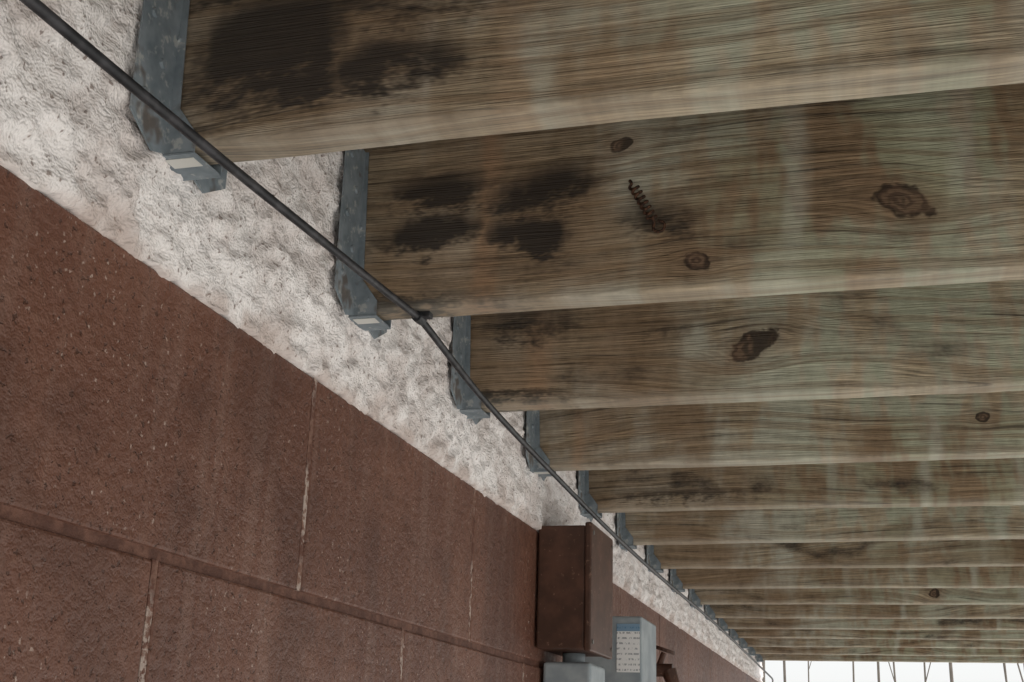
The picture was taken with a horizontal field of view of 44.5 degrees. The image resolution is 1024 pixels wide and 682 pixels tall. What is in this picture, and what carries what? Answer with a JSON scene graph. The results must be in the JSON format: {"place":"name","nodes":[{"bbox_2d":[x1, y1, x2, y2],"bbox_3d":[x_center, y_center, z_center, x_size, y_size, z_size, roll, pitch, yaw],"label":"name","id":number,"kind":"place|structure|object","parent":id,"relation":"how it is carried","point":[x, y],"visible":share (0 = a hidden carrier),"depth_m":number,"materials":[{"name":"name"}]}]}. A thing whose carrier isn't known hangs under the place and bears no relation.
{"place":"outdoors","nodes":[
{"label":"outdoors","id":0,"kind":"place"},
{"bbox_2d":[363,83,1023,319],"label":"deck joist","id":1,"kind":"object","parent":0,"point":[913,189],"visible":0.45,"depth_m":1.33,"materials":[{"name":"brown wood"}]},
{"bbox_2d":[765,660,1023,681],"label":"sky","id":2,"kind":"structure","parent":0,"point":[796,671],"materials":[{"name":"white"}]},
{"label":"ground","id":3,"kind":"structure","parent":0,"visible":0},
{"bbox_2d":[762,660,1023,681],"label":"bare trees","id":4,"kind":"object","parent":3,"relation":"on","point":[878,672],"depth_m":23.12,"materials":[{"name":"brown plant"}]},
{"bbox_3d":[-0.132,-0.125,2.212,0.198,4.800,9.900,-3,-19,15],"label":"wall","id":5,"kind":"object","parent":3,"relation":"on","visible":0},
{"bbox_2d":[0,504,543,667],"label":"bed joints","id":6,"kind":"object","parent":5,"relation":"attached to","point":[46,523],"visible":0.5,"depth_m":1.09,"materials":[{"name":"paint"}]},
{"bbox_2d":[0,165,757,681],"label":"concrete blocks","id":7,"kind":"structure","parent":5,"relation":"attached to","point":[144,403],"depth_m":1.08,"materials":[{"name":"brown paint"}]},
{"bbox_2d":[137,378,752,681],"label":"head joints","id":8,"kind":"object","parent":7,"relation":"attached to","point":[147,622],"visible":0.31,"depth_m":1.27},
{"bbox_2d":[543,653,604,681],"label":"grey conduit box","id":9,"kind":"object","parent":7,"relation":"attached to","point":[573,667],"visible":1,"depth_m":2.14,"materials":[{"name":"metal"}]},
{"bbox_2d":[536,522,612,658],"bbox_3d":[0.115,0.446,2.224,0.097,0.217,0.194,-3,-19,15],"label":"brown utility box","id":10,"kind":"object","parent":7,"relation":"attached to","point":[575,593],"visible":0.99,"depth_m":2.15,"materials":[{"name":"paint"}]},
{"bbox_2d":[585,616,655,681],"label":"electric meter box","id":11,"kind":"object","parent":7,"relation":"attached to","point":[633,659],"visible":0.6,"depth_m":2.47,"materials":[{"name":"grey metal"}]},
{"bbox_2d":[656,645,678,681],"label":"wall faucet","id":12,"kind":"object","parent":7,"relation":"attached to","point":[667,672],"depth_m":2.91,"materials":[{"name":"brown metal"}]},
{"bbox_2d":[0,0,763,681],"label":"stucco band","id":13,"kind":"object","parent":5,"relation":"attached to","point":[236,252],"visible":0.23,"depth_m":1.19,"materials":[{"name":"beige concrete"}]},
{"bbox_3d":[1.043,0.193,2.781,1.608,0.026,7.488,-3,-19,15],"label":"deck","id":14,"kind":"object","parent":3,"relation":"on","visible":0},
{"bbox_2d":[129,0,226,193],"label":"joist hanger","id":15,"kind":"object","parent":14,"relation":"attached to","point":[159,61],"visible":0.41,"depth_m":1.03,"materials":[{"name":"metal"}]},
{"bbox_2d":[180,0,1023,164],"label":"deck joist","id":16,"kind":"object","parent":15,"relation":"in","point":[267,79],"visible":0.87,"depth_m":0.96,"materials":[{"name":"brown wood"}]},
{"bbox_2d":[334,149,390,338],"bbox_3d":[-0.159,-0.114,1.445,0.036,0.207,0.156,-3,-19,15],"label":"joist hanger","id":17,"kind":"object","parent":14,"relation":"attached to","point":[357,299],"visible":0.43,"depth_m":1.40,"materials":[{"name":"metal"}]},
{"bbox_2d":[19,0,773,681],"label":"black cable","id":18,"kind":"object","parent":14,"relation":"attached to","point":[61,26],"visible":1,"depth_m":1.07,"materials":[{"name":"black rubber"}]},
{"bbox_2d":[450,315,489,424],"bbox_3d":[-0.052,0.010,1.815,0.036,0.207,0.156,-3,-19,15],"label":"joist hanger","id":19,"kind":"object","parent":14,"relation":"attached to","point":[467,400],"visible":0.34,"depth_m":1.77,"materials":[{"name":"metal"}]},
{"bbox_2d":[470,280,1023,412],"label":"deck joist","id":20,"kind":"object","parent":19,"relation":"in","point":[964,338],"visible":0.52,"depth_m":1.69,"materials":[{"name":"brown wood"}]},
{"bbox_2d":[526,410,555,480],"bbox_3d":[0.055,0.134,2.186,0.036,0.207,0.156,-3,-18,15],"label":"joist hanger","id":21,"kind":"object","parent":14,"relation":"attached to","point":[533,438],"visible":0.31,"depth_m":2.14,"materials":[{"name":"metal"}]},
{"bbox_2d":[539,391,1023,470],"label":"deck joist","id":22,"kind":"object","parent":21,"relation":"in","point":[989,425],"visible":0.38,"depth_m":2.05,"materials":[{"name":"brown wood"}]},
{"bbox_2d":[578,470,601,521],"bbox_3d":[0.163,0.259,2.558,0.036,0.207,0.156,-3,-19,15],"label":"joist hanger","id":23,"kind":"object","parent":14,"relation":"attached to","point":[584,495],"visible":0.34,"depth_m":2.51,"materials":[{"name":"metal"}]},
{"bbox_2d":[589,458,1023,512],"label":"deck joist","id":24,"kind":"object","parent":23,"relation":"in","point":[965,482],"visible":0.35,"depth_m":2.41,"materials":[{"name":"brown wood"}]},
{"bbox_2d":[617,513,636,551],"bbox_3d":[0.270,0.383,2.929,0.036,0.207,0.156,-3,-19,15],"label":"joist hanger","id":25,"kind":"object","parent":14,"relation":"attached to","point":[624,535],"visible":0.31,"depth_m":2.88,"materials":[{"name":"metal"}]},
{"bbox_2d":[625,505,1023,544],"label":"deck joist","id":26,"kind":"object","parent":25,"relation":"in","point":[808,525],"visible":0.38,"depth_m":2.78,"materials":[{"name":"brown wood"}]},
{"bbox_2d":[628,180,665,232],"bbox_3d":[0.145,-0.145,1.346,0.043,0.069,0.023,-3,-19,15],"label":"rusty wire","id":27,"kind":"object","parent":14,"relation":"attached to","point":[642,204],"visible":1,"depth_m":1.34,"materials":[{"name":"metal"}]},
{"bbox_2d":[647,545,663,574],"bbox_3d":[0.377,0.507,3.300,0.036,0.207,0.156,-3,-19,15],"label":"joist hanger","id":28,"kind":"object","parent":14,"relation":"attached to","point":[653,562],"visible":0.3,"depth_m":3.25,"materials":[{"name":"metal"}]},
{"bbox_2d":[654,539,1023,568],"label":"deck joist","id":29,"kind":"object","parent":28,"relation":"in","point":[930,553],"visible":0.42,"depth_m":3.14,"materials":[{"name":"brown wood"}]},
{"bbox_2d":[670,569,684,593],"bbox_3d":[0.485,0.632,3.672,0.036,0.207,0.156,-3,-20,15],"label":"joist hanger","id":30,"kind":"object","parent":14,"relation":"attached to","point":[676,582],"visible":0.32,"depth_m":3.62,"materials":[{"name":"metal"}]},
{"bbox_2d":[676,566,1023,588],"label":"deck joist","id":31,"kind":"object","parent":30,"relation":"in","point":[972,577],"visible":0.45,"depth_m":3.51,"materials":[{"name":"brown wood"}]},
{"bbox_2d":[689,589,701,608],"bbox_3d":[0.592,0.756,4.043,0.036,0.207,0.156,-3,-19,15],"label":"joist hanger","id":32,"kind":"object","parent":14,"relation":"attached to","point":[694,598],"visible":0.25,"depth_m":3.99,"materials":[{"name":"metal"}]},
{"bbox_2d":[695,588,1023,604],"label":"deck joist","id":33,"kind":"object","parent":32,"relation":"attached to","point":[936,596],"visible":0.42,"depth_m":3.87,"materials":[{"name":"brown wood"}]},
{"bbox_2d":[705,605,716,621],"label":"joist hanger","id":34,"kind":"object","parent":14,"relation":"attached to","point":[709,612],"visible":0.31,"depth_m":4.37,"materials":[{"name":"metal"}]},
{"bbox_2d":[710,604,1023,618],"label":"deck joist","id":35,"kind":"object","parent":34,"relation":"attached to","point":[819,611],"visible":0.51,"depth_m":4.24,"materials":[{"name":"brown wood"}]},
{"bbox_2d":[718,618,728,632],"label":"joist hanger","id":36,"kind":"object","parent":14,"relation":"attached to","point":[723,625],"visible":0.27,"depth_m":4.74,"materials":[{"name":"metal"}]},
{"bbox_2d":[723,618,1023,629],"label":"deck joist","id":37,"kind":"object","parent":36,"relation":"attached to","point":[897,624],"visible":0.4,"depth_m":4.60,"materials":[{"name":"brown wood"}]},
{"bbox_2d":[729,629,739,640],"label":"joist hanger","id":38,"kind":"object","parent":14,"relation":"attached to","point":[733,634],"visible":0.31,"depth_m":5.11,"materials":[{"name":"metal"}]},
{"bbox_2d":[734,629,1023,639],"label":"deck joist","id":39,"kind":"object","parent":38,"relation":"attached to","point":[896,634],"visible":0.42,"depth_m":4.96,"materials":[{"name":"brown wood"}]},
{"bbox_2d":[739,638,748,648],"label":"joist hanger","id":40,"kind":"object","parent":14,"relation":"attached to","point":[743,644],"visible":0.3,"depth_m":5.48,"materials":[{"name":"metal"}]},
{"bbox_2d":[744,638,1023,648],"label":"deck joist","id":41,"kind":"object","parent":40,"relation":"attached to","point":[899,643],"visible":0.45,"depth_m":5.33,"materials":[{"name":"brown wood"}]},
{"bbox_2d":[748,647,756,655],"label":"joist hanger","id":42,"kind":"object","parent":14,"relation":"attached to","point":[751,651],"visible":0.3,"depth_m":5.85,"materials":[{"name":"metal"}]},
{"bbox_2d":[753,647,1023,656],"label":"deck joist","id":43,"kind":"object","parent":42,"relation":"attached to","point":[895,651],"visible":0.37,"depth_m":5.70,"materials":[{"name":"brown wood"}]},
{"bbox_2d":[756,654,763,662],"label":"joist hanger","id":44,"kind":"object","parent":14,"relation":"attached to","point":[759,657],"visible":0.25,"depth_m":6.22,"materials":[{"name":"metal"}]},
{"bbox_2d":[760,654,1023,662],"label":"deck joist","id":45,"kind":"object","parent":44,"relation":"attached to","point":[891,658],"visible":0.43,"depth_m":6.06,"materials":[{"name":"brown wood"}]}
]}

